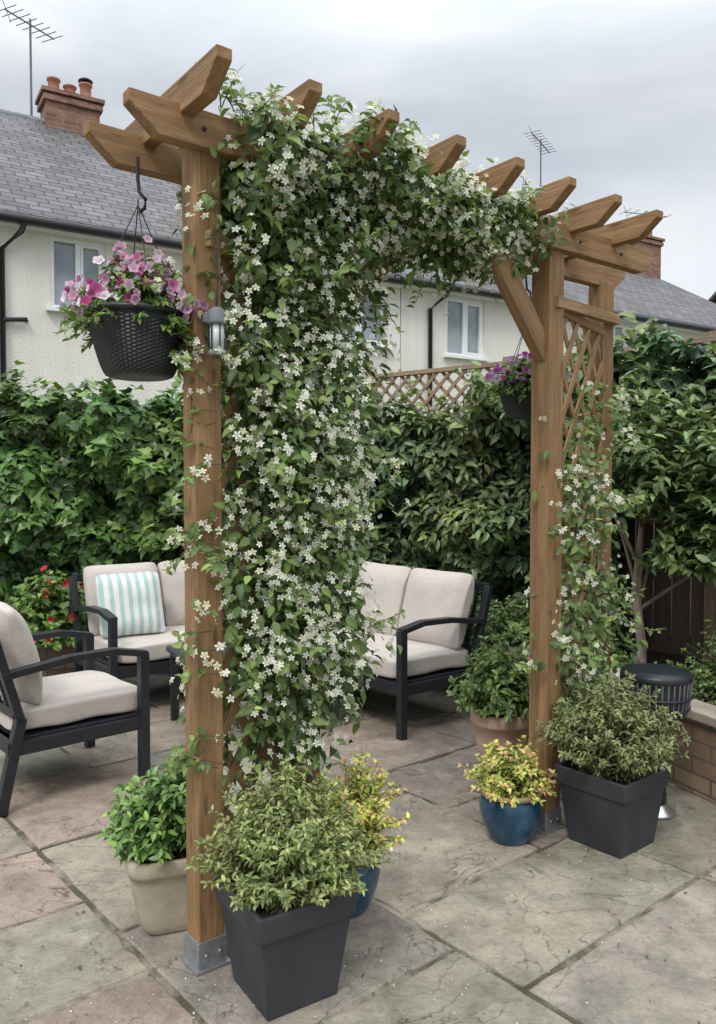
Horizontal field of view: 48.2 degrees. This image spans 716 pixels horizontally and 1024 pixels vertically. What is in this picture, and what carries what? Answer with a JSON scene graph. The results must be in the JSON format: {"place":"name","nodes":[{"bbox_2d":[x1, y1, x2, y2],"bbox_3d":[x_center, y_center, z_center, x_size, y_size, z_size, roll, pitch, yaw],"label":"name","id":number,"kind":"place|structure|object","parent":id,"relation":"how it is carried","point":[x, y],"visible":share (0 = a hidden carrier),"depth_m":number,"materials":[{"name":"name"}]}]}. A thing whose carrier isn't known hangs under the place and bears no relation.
{"place":"outdoors","nodes":[
{"label":"outdoors","id":0,"kind":"place"},
{"bbox_2d":[74,244,80,304],"bbox_3d":[-3.817,-3.209,10.889,0.066,0.850,0.065,-1,2,-31],"label":"window mullion","id":1,"kind":"structure","parent":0,"point":[77,260],"depth_m":10.85},
{"bbox_2d":[0,666,715,1023],"bbox_3d":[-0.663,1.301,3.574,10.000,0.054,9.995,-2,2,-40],"label":"patio paving","id":2,"kind":"structure","parent":0,"point":[548,914],"depth_m":2.63,"materials":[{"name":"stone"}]},
{"bbox_2d":[37,642,73,676],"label":"brick courses","id":3,"kind":"object","parent":2,"relation":"on","point":[48,652],"depth_m":5.66,"materials":[{"name":"brown brick"}]},
{"bbox_2d":[0,602,149,816],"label":"garden armchair","id":4,"kind":"object","parent":2,"relation":"on","point":[88,705],"visible":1,"depth_m":3.62,"materials":[{"name":"grey metal"}]},
{"bbox_2d":[124,845,186,934],"bbox_3d":[-0.600,1.192,2.599,0.310,0.252,0.310,-1,2,-20],"label":"stone planter","id":5,"kind":"object","parent":2,"relation":"on","point":[159,892],"visible":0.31,"depth_m":2.46,"materials":[{"name":"stone"},{"name":"soil"}]},
{"bbox_2d":[94,747,230,866],"bbox_3d":[-0.610,0.948,2.589,0.455,0.325,0.422,-2,2,-42],"label":"bay shrub","id":6,"kind":"object","parent":5,"relation":"on","point":[153,829],"visible":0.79,"depth_m":2.49,"materials":[{"name":"green plant"}]},
{"bbox_2d":[68,560,270,678],"bbox_3d":[-1.252,0.791,5.409,1.160,0.882,0.734,-1,2,-38],"label":"garden sofa","id":7,"kind":"object","parent":2,"relation":"on","point":[137,605],"visible":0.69,"depth_m":5.17,"materials":[{"name":"beige fabric"}]},
{"bbox_2d":[166,637,341,720],"bbox_3d":[-0.620,1.026,4.755,0.920,0.445,0.540,-1,2,-25],"label":"coffee table","id":8,"kind":"object","parent":2,"relation":"on","point":[174,687],"visible":0.24,"depth_m":4.76,"materials":[{"name":"grey metal"}]},
{"bbox_2d":[214,875,356,1020],"bbox_3d":[-0.205,1.179,2.234,0.297,0.300,0.297,-1,2,-33],"label":"square planter","id":9,"kind":"object","parent":2,"relation":"on","point":[283,962],"visible":0.62,"depth_m":2.13,"materials":[{"name":"dark grey plastic"},{"name":"soil"}]},
{"bbox_2d":[185,756,391,913],"bbox_3d":[-0.194,0.881,2.227,0.569,0.392,0.527,0,2,0],"label":"hebe shrub","id":10,"kind":"object","parent":9,"relation":"on","point":[278,858],"visible":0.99,"depth_m":2.13,"materials":[{"name":"green plant"}]},
{"bbox_2d":[10,794,697,1023],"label":"fallen petals","id":11,"kind":"object","parent":2,"relation":"on","point":[372,943],"visible":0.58,"depth_m":2.32,"materials":[{"name":"white plant"}]},
{"bbox_2d":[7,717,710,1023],"bbox_3d":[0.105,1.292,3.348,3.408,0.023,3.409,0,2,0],"label":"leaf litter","id":12,"kind":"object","parent":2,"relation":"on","point":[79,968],"visible":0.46,"depth_m":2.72,"materials":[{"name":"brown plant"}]},
{"bbox_2d":[342,845,381,917],"bbox_3d":[-0.045,1.213,2.660,0.249,0.205,0.249,0,2,0],"label":"blue glazed pot","id":13,"kind":"object","parent":2,"relation":"on","point":[370,877],"visible":0.12,"depth_m":2.58,"materials":[{"name":"ceramic"}]},
{"bbox_2d":[304,750,411,853],"bbox_3d":[-0.030,0.959,2.637,0.413,0.357,0.369,0,2,0],"label":"variegated shrub","id":14,"kind":"object","parent":13,"relation":"on","point":[369,810],"visible":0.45,"depth_m":2.59,"materials":[{"name":"yellow plant"}]},
{"bbox_2d":[83,44,662,975],"bbox_3d":[0.338,0.050,3.007,2.600,2.508,0.685,-1,2,-38],"label":"wooden pergola","id":15,"kind":"object","parent":2,"relation":"on","point":[597,256],"visible":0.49,"depth_m":2.47,"materials":[{"name":"wood"}]},
{"bbox_2d":[84,156,186,381],"bbox_3d":[-0.636,-0.707,2.319,0.308,0.635,0.308,0,2,0],"label":"hanging basket","id":16,"kind":"object","parent":15,"relation":"hanging from","point":[127,347],"visible":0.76,"depth_m":2.22,"materials":[{"name":"black plastic"}]},
{"bbox_2d":[54,235,208,353],"bbox_3d":[-0.631,-0.626,2.320,0.461,0.315,0.455,0,2,0],"label":"petunia plant","id":17,"kind":"object","parent":16,"relation":"in","point":[133,271],"visible":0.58,"depth_m":2.22,"materials":[{"name":"leaf"},{"name":"petal"},{"name":"stem"}]},
{"bbox_2d":[202,232,226,356],"bbox_3d":[-0.401,-0.609,2.228,0.073,0.346,0.068,0,2,0],"label":"post light","id":18,"kind":"object","parent":15,"relation":"attached to","point":[213,317],"visible":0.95,"depth_m":2.21,"materials":[{"name":"metal"}]},
{"bbox_2d":[121,58,666,813],"bbox_3d":[0.414,-0.034,3.043,2.721,2.639,0.820,-1,2,-38],"label":"star jasmine","id":19,"kind":"object","parent":15,"relation":"on","point":[279,206],"visible":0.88,"depth_m":2.47,"materials":[{"name":"green plant"}]},
{"bbox_2d":[496,274,531,418],"bbox_3d":[0.775,-0.782,3.697,0.268,0.694,0.268,0,2,0],"label":"hanging basket","id":20,"kind":"object","parent":15,"relation":"hanging from","point":[513,408],"visible":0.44,"depth_m":3.63,"materials":[{"name":"black plastic"}]},
{"bbox_2d":[483,351,570,403],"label":"petunia plant","id":21,"kind":"object","parent":20,"relation":"in","point":[521,368],"visible":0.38,"depth_m":3.63,"materials":[{"name":"purple plant"}]},
{"bbox_2d":[320,561,492,740],"bbox_3d":[0.165,0.801,5.075,0.734,0.883,1.190,-1,2,-38],"label":"garden sofa","id":22,"kind":"object","parent":2,"relation":"on","point":[435,605],"visible":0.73,"depth_m":4.79,"materials":[{"name":"beige fabric"}]},
{"bbox_2d":[366,357,506,433],"bbox_3d":[0.619,0.010,6.416,1.342,2.370,0.080,1,2,37],"label":"wooden fence","id":23,"kind":"object","parent":2,"relation":"on","point":[435,372],"visible":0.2,"depth_m":6.37,"materials":[{"name":"brown wood"}]},
{"bbox_2d":[470,708,528,768],"bbox_3d":[0.690,1.111,3.837,0.300,0.335,0.300,0,2,0],"label":"terracotta pot","id":24,"kind":"object","parent":2,"relation":"on","point":[489,729],"visible":0.41,"depth_m":3.72,"materials":[{"name":"ceramic"}]},
{"bbox_2d":[446,632,528,723],"bbox_3d":[0.697,0.782,3.809,0.532,0.418,0.562,0,2,0],"label":"leafy pot plant","id":25,"kind":"object","parent":24,"relation":"on","point":[496,689],"visible":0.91,"depth_m":3.75,"materials":[{"name":"green plant"}]},
{"bbox_2d":[478,780,542,845],"bbox_3d":[0.605,1.195,3.180,0.254,0.209,0.254,0,2,0],"label":"blue glazed pot","id":26,"kind":"object","parent":2,"relation":"on","point":[507,825],"visible":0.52,"depth_m":3.08,"materials":[{"name":"ceramic"}]},
{"bbox_2d":[457,735,557,808],"bbox_3d":[0.599,1.007,3.180,0.395,0.226,0.385,0,2,0],"label":"variegated shrub","id":27,"kind":"object","parent":26,"relation":"on","point":[523,777],"visible":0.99,"depth_m":3.14,"materials":[{"name":"yellow plant"}]},
{"bbox_2d":[466,657,715,803],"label":"brick courses","id":28,"kind":"object","parent":2,"relation":"on","point":[694,773],"visible":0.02,"depth_m":3.63,"materials":[{"name":"brown brick"}]},
{"bbox_2d":[505,644,528,652],"bbox_3d":[1.008,0.870,5.083,0.160,0.045,0.305,-1,2,-22],"label":"coping","id":29,"kind":"object","parent":28,"relation":"on","point":[509,648],"visible":0.15,"depth_m":5.01,"materials":[{"name":"stone"}]},
{"bbox_2d":[610,672,619,692],"bbox_3d":[1.355,0.897,4.212,0.160,0.045,0.305,-1,2,-22],"label":"coping","id":30,"kind":"object","parent":28,"relation":"on","point":[612,673],"depth_m":4.18,"materials":[{"name":"stone"}]},
{"bbox_2d":[685,699,715,727],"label":"coping","id":31,"kind":"object","parent":28,"relation":"on","point":[702,712],"visible":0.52,"depth_m":3.59,"materials":[{"name":"stone"}]},
{"bbox_2d":[506,331,715,659],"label":"wooden fence","id":32,"kind":"object","parent":2,"relation":"on","point":[681,604],"visible":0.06,"depth_m":5.20,"materials":[{"name":"brown wood"}]},
{"bbox_2d":[554,759,668,858],"bbox_3d":[1.000,1.150,3.158,0.317,0.300,0.317,-2,2,-40],"label":"square planter","id":33,"kind":"object","parent":2,"relation":"on","point":[613,818],"visible":0.73,"depth_m":3.06,"materials":[{"name":"dark grey plastic"},{"name":"soil"}]},
{"bbox_2d":[532,670,690,782],"bbox_3d":[0.991,0.834,3.143,0.596,0.415,0.608,0,2,0],"label":"hebe shrub","id":34,"kind":"object","parent":33,"relation":"on","point":[606,740],"visible":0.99,"depth_m":3.05,"materials":[{"name":"green plant"}]},
{"bbox_2d":[619,663,692,819],"bbox_3d":[1.275,0.978,3.433,0.298,0.625,0.298,0,2,0],"label":"patio heater","id":35,"kind":"object","parent":2,"relation":"on","point":[674,684],"visible":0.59,"depth_m":3.32,"materials":[{"name":"metal"}]},
{"bbox_2d":[0,0,715,299],"label":"sky","id":36,"kind":"structure","parent":0,"point":[623,92],"materials":[{"name":"grey"}]},
{"bbox_2d":[566,616,715,702],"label":"flower bed soil","id":37,"kind":"structure","parent":0,"point":[658,657],"depth_m":5.07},
{"bbox_2d":[322,331,633,652],"bbox_3d":[0.728,-0.107,5.773,2.558,2.181,0.930,1,2,37],"label":"laurel hedge","id":38,"kind":"object","parent":37,"relation":"on","point":[468,494],"visible":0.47,"depth_m":5.80,"materials":[{"name":"green plant"}]},
{"bbox_2d":[462,591,495,665],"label":"box bush","id":39,"kind":"object","parent":37,"relation":"on","point":[467,626],"visible":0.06,"depth_m":5.38,"materials":[{"name":"green plant"}]},
{"bbox_2d":[468,594,529,661],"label":"box bush","id":40,"kind":"object","parent":37,"relation":"on","point":[499,628],"visible":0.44,"depth_m":5.12,"materials":[{"name":"green plant"}]},
{"bbox_2d":[610,641,636,673],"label":"box bush","id":41,"kind":"object","parent":37,"relation":"on","point":[615,652],"visible":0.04,"depth_m":4.55,"materials":[{"name":"green plant"}]},
{"bbox_2d":[562,311,715,535],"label":"laurel hedge","id":42,"kind":"object","parent":37,"relation":"on","point":[669,352],"visible":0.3,"depth_m":4.70,"materials":[{"name":"green plant"}]},
{"bbox_2d":[565,352,715,523],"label":"laurel spray","id":43,"kind":"object","parent":42,"relation":"attached to","point":[645,463],"visible":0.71,"depth_m":4.27,"materials":[{"name":"green plant"}]},
{"bbox_2d":[614,510,694,663],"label":"laurel trunks","id":44,"kind":"object","parent":42,"relation":"attached to","point":[636,577],"visible":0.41,"depth_m":4.55,"materials":[{"name":"brown wood"}]},
{"bbox_2d":[632,485,715,586],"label":"laurel spray","id":45,"kind":"object","parent":42,"relation":"attached to","point":[695,557],"visible":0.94,"depth_m":4.19,"materials":[{"name":"green plant"}]},
{"bbox_2d":[653,342,715,530],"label":"laurel spray","id":46,"kind":"object","parent":42,"relation":"attached to","point":[709,443],"visible":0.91,"depth_m":4.08,"materials":[{"name":"green plant"}]},
{"bbox_2d":[654,660,703,697],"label":"box bush","id":47,"kind":"object","parent":37,"relation":"on","point":[669,662],"visible":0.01,"depth_m":4.22,"materials":[{"name":"green plant"}]},
{"bbox_2d":[677,614,715,705],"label":"box bush","id":48,"kind":"object","parent":37,"relation":"on","point":[708,686],"visible":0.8,"depth_m":3.99,"materials":[{"name":"green plant"}]},
{"label":"ground","id":49,"kind":"structure","parent":0,"visible":0},
{"bbox_2d":[0,226,399,413],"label":"rendered walls","id":50,"kind":"structure","parent":49,"relation":"on","point":[38,346],"depth_m":10.64,"materials":[{"name":"white paint"}]},
{"bbox_2d":[0,222,26,381],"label":"downpipe","id":51,"kind":"object","parent":50,"relation":"attached to","point":[21,229],"visible":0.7,"depth_m":10.28,"materials":[{"name":"black plastic"}]},
{"bbox_2d":[3,317,27,322],"bbox_3d":[-4.450,-2.498,10.401,0.323,0.090,0.090,-1,2,-31],"label":"waste pipe","id":52,"kind":"object","parent":50,"relation":"attached to","point":[15,319],"visible":1,"depth_m":10.37,"materials":[{"name":"black plastic"}]},
{"bbox_2d":[50,236,53,306],"bbox_3d":[-4.105,-3.204,10.713,0.055,0.960,0.060,-1,2,-31],"label":"window frame","id":53,"kind":"object","parent":50,"relation":"in","point":[52,269],"visible":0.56,"depth_m":10.69,"materials":[{"name":"white plastic"}]},
{"bbox_2d":[46,306,63,312],"bbox_3d":[-3.770,-2.701,10.828,0.850,0.050,0.120,-1,2,-31],"label":"window sill","id":54,"kind":"structure","parent":50,"relation":"attached to","point":[51,309],"depth_m":10.60,"materials":[{"name":"white plastic"}]},
{"bbox_2d":[54,242,97,305],"bbox_3d":[-3.827,-3.210,10.906,0.710,0.940,0.012,-1,2,-31],"label":"window glass","id":55,"kind":"object","parent":50,"relation":"attached to","point":[64,262],"visible":0.43,"depth_m":10.83,"materials":[{"name":"grey glass"}]},
{"bbox_2d":[80,245,83,289],"bbox_3d":[-3.771,-3.210,10.916,0.035,0.850,0.070,-1,2,-31],"label":"casement","id":56,"kind":"object","parent":55,"relation":"attached to","point":[81,256],"visible":0.46,"depth_m":10.88,"materials":[{"name":"white plastic"}]},
{"bbox_2d":[83,245,98,250],"bbox_3d":[-3.661,-3.617,10.971,0.227,0.035,0.069,-1,2,-31],"label":"casement rail","id":57,"kind":"object","parent":55,"relation":"attached to","point":[90,247],"visible":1,"depth_m":10.94,"materials":[{"name":"white plastic"}]},
{"bbox_2d":[98,247,100,281],"bbox_3d":[-3.567,-3.214,11.041,0.035,0.850,0.070,-1,2,-31],"label":"casement","id":58,"kind":"object","parent":55,"relation":"attached to","point":[99,268],"visible":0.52,"depth_m":11.00,"materials":[{"name":"white plastic"}]},
{"bbox_2d":[54,236,100,247],"bbox_3d":[-3.817,-3.662,10.874,0.620,0.055,0.060,-1,2,-31],"label":"window frame","id":59,"kind":"object","parent":50,"relation":"in","point":[67,240],"visible":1,"depth_m":10.83,"materials":[{"name":"white plastic"}]},
{"bbox_2d":[101,244,104,284],"bbox_3d":[-3.529,-3.215,11.064,0.055,0.960,0.060,-1,2,-31],"label":"window frame","id":60,"kind":"object","parent":50,"relation":"in","point":[102,251],"visible":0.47,"depth_m":11.03,"materials":[{"name":"white plastic"}]},
{"bbox_2d":[0,222,403,287],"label":"soffit","id":61,"kind":"structure","parent":50,"relation":"attached to","point":[104,240],"depth_m":10.84,"materials":[{"name":"white plastic"}]},
{"bbox_2d":[0,220,403,285],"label":"fascia","id":62,"kind":"structure","parent":61,"relation":"attached to","point":[120,239],"depth_m":10.79,"materials":[{"name":"black plastic"}]},
{"bbox_2d":[0,113,405,276],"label":"roof slope","id":63,"kind":"structure","parent":50,"relation":"attached to","point":[56,173],"depth_m":12.02,"materials":[{"name":"grey tile"}]},
{"bbox_2d":[40,92,99,133],"bbox_3d":[-5.226,-6.678,14.536,0.920,1.500,0.550,-1,2,-31],"label":"chimney stack","id":64,"kind":"object","parent":63,"relation":"on","point":[58,115],"visible":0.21,"depth_m":14.24,"materials":[{"name":"red brick"}]},
{"bbox_2d":[37,92,102,115],"bbox_3d":[-5.226,-7.307,14.515,1.020,0.100,0.650,-1,2,-31],"label":"chimney course","id":65,"kind":"object","parent":64,"relation":"on","point":[45,96],"visible":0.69,"depth_m":14.23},
{"bbox_2d":[35,85,104,105],"bbox_3d":[-5.226,-7.427,14.512,1.080,0.070,0.700,-1,2,-31],"label":"chimney cap","id":66,"kind":"object","parent":65,"relation":"on","point":[45,88],"visible":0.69,"depth_m":14.22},
{"bbox_2d":[46,76,60,88],"bbox_3d":[-5.464,-7.607,14.361,0.260,0.310,0.260,-1,2,-31],"label":"chimney pot","id":67,"kind":"object","parent":66,"relation":"on","point":[54,81],"visible":0.6,"depth_m":14.27,"materials":[{"name":"orange ceramic"}]},
{"bbox_2d":[63,84,76,92],"bbox_3d":[-5.226,-7.581,14.507,0.260,0.248,0.260,-1,2,-31],"label":"chimney pot","id":68,"kind":"object","parent":66,"relation":"on","point":[70,87],"visible":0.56,"depth_m":14.42,"materials":[{"name":"orange ceramic"}]},
{"bbox_2d":[79,82,91,96],"bbox_3d":[-4.988,-7.640,14.650,0.260,0.356,0.260,-1,2,-31],"label":"chimney pot","id":69,"kind":"object","parent":66,"relation":"on","point":[85,88],"visible":0.63,"depth_m":14.56,"materials":[{"name":"orange ceramic"}]},
{"bbox_2d":[78,77,92,84],"bbox_3d":[-4.988,-7.899,14.642,0.260,0.075,0.260,-1,2,-31],"label":"pot cowl","id":70,"kind":"object","parent":69,"relation":"on","point":[82,79],"visible":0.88,"depth_m":14.57,"materials":[{"name":"black metal"}]},
{"bbox_2d":[0,210,407,284],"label":"gutter","id":71,"kind":"object","parent":63,"relation":"attached to","point":[70,226],"visible":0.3,"depth_m":10.62,"materials":[{"name":"black plastic"}]},
{"bbox_2d":[330,285,380,340],"bbox_3d":[-0.029,-3.264,13.225,1.130,0.980,0.013,-1,2,-31],"label":"window glass","id":72,"kind":"object","parent":50,"relation":"attached to","point":[367,332],"depth_m":13.35,"materials":[{"name":"glass"}]},
{"bbox_2d":[355,304,359,338],"bbox_3d":[-0.019,-3.263,13.208,0.066,0.890,0.065,-1,2,-31],"label":"window mullion","id":73,"kind":"structure","parent":50,"relation":"attached to","point":[357,327],"depth_m":13.19},
{"bbox_2d":[333,342,393,350],"bbox_3d":[0.028,-2.735,13.148,1.270,0.050,0.120,-1,2,-31],"label":"window sill","id":74,"kind":"structure","parent":50,"relation":"attached to","point":[391,348],"depth_m":13.33,"materials":[{"name":"white plastic"}]},
{"bbox_2d":[384,288,386,345],"bbox_3d":[0.448,-3.272,13.493,0.055,1.000,0.060,-1,2,-31],"label":"window frame","id":75,"kind":"object","parent":50,"relation":"attached to","point":[385,298],"visible":0.18,"depth_m":13.47,"materials":[{"name":"white plastic"}]},
{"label":"roof slope","id":76,"kind":"object","parent":50,"relation":"attached to","visible":0},
{"bbox_2d":[0,109,10,114],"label":"ridge tile","id":77,"kind":"object","parent":76,"relation":"on","point":[4,111],"visible":0.46,"depth_m":13.89,"materials":[{"name":"grey tile"}]},
{"bbox_2d":[11,111,38,120],"bbox_3d":[-5.880,-6.925,14.128,0.435,0.200,0.200,-1,2,-31],"label":"ridge tile","id":78,"kind":"object","parent":76,"relation":"on","point":[35,118],"visible":0.48,"depth_m":14.06,"materials":[{"name":"grey tile"}]},
{"bbox_2d":[0,0,61,115],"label":"tv aerial","id":79,"kind":"object","parent":76,"relation":"on","point":[30,52],"visible":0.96,"depth_m":14.14,"materials":[{"name":"grey metal"}]},
{"bbox_2d":[400,288,707,428],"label":"rendered walls","id":80,"kind":"structure","parent":49,"relation":"on","point":[501,335],"depth_m":14.06,"materials":[{"name":"white paint"}]},
{"bbox_2d":[428,289,450,415],"bbox_3d":[1.415,-1.452,13.896,0.398,4.815,0.086,0,2,9],"label":"downpipe","id":81,"kind":"object","parent":80,"relation":"attached to","point":[430,334],"visible":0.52,"depth_m":13.84,"materials":[{"name":"black plastic"}]},
{"bbox_2d":[446,298,447,353],"bbox_3d":[1.545,-3.284,14.163,0.055,1.020,0.060,-1,2,-31],"label":"window frame","id":82,"kind":"object","parent":80,"relation":"attached to","point":[446,321],"visible":0.31,"depth_m":14.14,"materials":[{"name":"white plastic"}]},
{"bbox_2d":[447,301,477,353],"bbox_3d":[1.882,-3.291,14.392,0.850,1.000,0.010,-1,2,-31],"label":"window glass","id":83,"kind":"object","parent":80,"relation":"attached to","point":[454,330],"visible":0.64,"depth_m":14.34,"materials":[{"name":"glass"}]},
{"bbox_2d":[466,303,467,353],"bbox_3d":[1.938,-3.292,14.402,0.035,0.910,0.070,-1,2,-31],"label":"casement","id":84,"kind":"object","parent":83,"relation":"attached to","point":[466,326],"visible":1,"depth_m":14.37,"materials":[{"name":"white plastic"}]},
{"bbox_2d":[468,304,479,307],"bbox_3d":[2.078,-3.729,14.474,0.297,0.035,0.069,-1,2,-31],"label":"casement rail","id":85,"kind":"object","parent":83,"relation":"attached to","point":[472,305],"visible":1,"depth_m":14.45,"materials":[{"name":"white plastic"}]},
{"bbox_2d":[478,305,480,355],"bbox_3d":[2.202,-3.297,14.564,0.035,0.910,0.070,-1,2,-31],"label":"casement","id":86,"kind":"object","parent":83,"relation":"attached to","point":[479,330],"visible":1,"depth_m":14.54,"materials":[{"name":"white plastic"}]},
{"bbox_2d":[461,303,465,353],"bbox_3d":[1.893,-3.291,14.375,0.066,0.910,0.065,-1,2,-31],"label":"window mullion","id":87,"kind":"structure","parent":80,"relation":"attached to","point":[463,328],"depth_m":14.35},
{"bbox_2d":[447,352,480,357],"bbox_3d":[1.893,-2.808,14.390,0.760,0.055,0.060,-1,2,-31],"label":"window frame","id":88,"kind":"object","parent":80,"relation":"attached to","point":[464,354],"visible":0.5,"depth_m":14.37,"materials":[{"name":"white plastic"}]},
{"bbox_2d":[448,297,480,304],"bbox_3d":[1.893,-3.773,14.360,0.760,0.055,0.060,-1,2,-31],"label":"window frame","id":89,"kind":"object","parent":80,"relation":"attached to","point":[462,301],"visible":0.8,"depth_m":14.31,"materials":[{"name":"white plastic"}]},
{"bbox_2d":[443,354,489,361],"bbox_3d":[1.940,-2.752,14.315,0.990,0.050,0.120,-1,2,-31],"label":"window sill","id":90,"kind":"structure","parent":80,"relation":"attached to","point":[465,357],"depth_m":14.24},
{"bbox_2d":[481,303,482,357],"bbox_3d":[2.240,-3.297,14.587,0.055,1.020,0.060,-1,2,-31],"label":"window frame","id":91,"kind":"object","parent":80,"relation":"attached to","point":[481,330],"visible":0.56,"depth_m":14.56,"materials":[{"name":"white plastic"}]},
{"bbox_2d":[403,285,707,334],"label":"soffit","id":92,"kind":"structure","parent":80,"relation":"attached to","point":[502,301],"depth_m":14.46,"materials":[{"name":"white plastic"}]},
{"bbox_2d":[411,285,707,332],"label":"fascia","id":93,"kind":"structure","parent":92,"relation":"attached to","point":[503,300],"depth_m":14.43,"materials":[{"name":"black plastic"}]},
{"bbox_2d":[412,277,715,331],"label":"gutter","id":94,"kind":"object","parent":93,"relation":"attached to","point":[496,294],"visible":0.5,"depth_m":15.99,"materials":[{"name":"black plastic"}]},
{"bbox_2d":[399,254,715,327],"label":"roof slope","id":95,"kind":"structure","parent":80,"relation":"on","point":[637,294],"depth_m":18.24,"materials":[{"name":"grey tile"}]},
{"bbox_2d":[629,238,660,278],"bbox_3d":[8.019,-6.681,22.629,0.950,1.990,0.550,-1,2,-31],"label":"chimney stack","id":96,"kind":"object","parent":95,"relation":"on","point":[653,269],"visible":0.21,"depth_m":22.46,"materials":[{"name":"red brick"}]},
{"bbox_2d":[619,207,671,217],"bbox_3d":[8.217,-8.159,22.818,1.501,1.053,0.500,-1,2,-20],"label":"tv aerial","id":97,"kind":"object","parent":96,"relation":"on","point":[638,213],"visible":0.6,"depth_m":22.63,"materials":[{"name":"grey metal"}]},
{"bbox_2d":[630,238,663,246],"bbox_3d":[8.019,-7.556,22.601,1.050,0.100,0.650,-1,2,-31],"label":"chimney course","id":98,"kind":"object","parent":96,"relation":"on","point":[653,242],"visible":0.24,"depth_m":22.36,"materials":[{"name":"red brick"}]},
{"bbox_2d":[646,235,664,241],"bbox_3d":[8.019,-7.676,22.598,1.110,0.070,0.700,-1,2,-31],"label":"chimney cap","id":99,"kind":"object","parent":98,"relation":"on","point":[655,238],"visible":0.24,"depth_m":22.41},
{"bbox_2d":[615,328,632,360],"bbox_3d":[5.518,-3.382,16.611,0.730,0.920,0.010,-1,2,-31],"label":"window glass","id":100,"kind":"object","parent":80,"relation":"attached to","point":[618,331],"visible":0.07,"depth_m":16.52,"materials":[{"name":"glass"}]},
{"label":"walls","id":101,"kind":"object","parent":49,"relation":"on","visible":0},
{"bbox_2d":[708,291,715,303],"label":"roof slope","id":102,"kind":"structure","parent":101,"relation":"on","point":[712,298],"depth_m":28.11,"materials":[{"name":"grey tile"}]},
{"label":"roof slope","id":103,"kind":"object","parent":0,"visible":0},
{"bbox_2d":[525,125,554,186],"bbox_3d":[4.686,-8.111,20.545,0.420,3.103,1.501,1,2,30],"label":"tv aerial","id":104,"kind":"object","parent":103,"relation":"on","point":[540,141],"visible":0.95,"depth_m":20.50,"materials":[{"name":"grey metal"}]},
{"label":"flower bed soil","id":105,"kind":"object","parent":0,"visible":0},
{"bbox_2d":[6,565,88,651],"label":"geranium plant","id":106,"kind":"object","parent":105,"relation":"in","point":[42,609],"visible":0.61,"depth_m":5.38,"materials":[{"name":"green plant"}]},
{"bbox_2d":[0,360,343,625],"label":"ivy hedge","id":107,"kind":"object","parent":105,"relation":"on","point":[97,480],"visible":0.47,"depth_m":6.10,"materials":[{"name":"green plant"}]}
]}

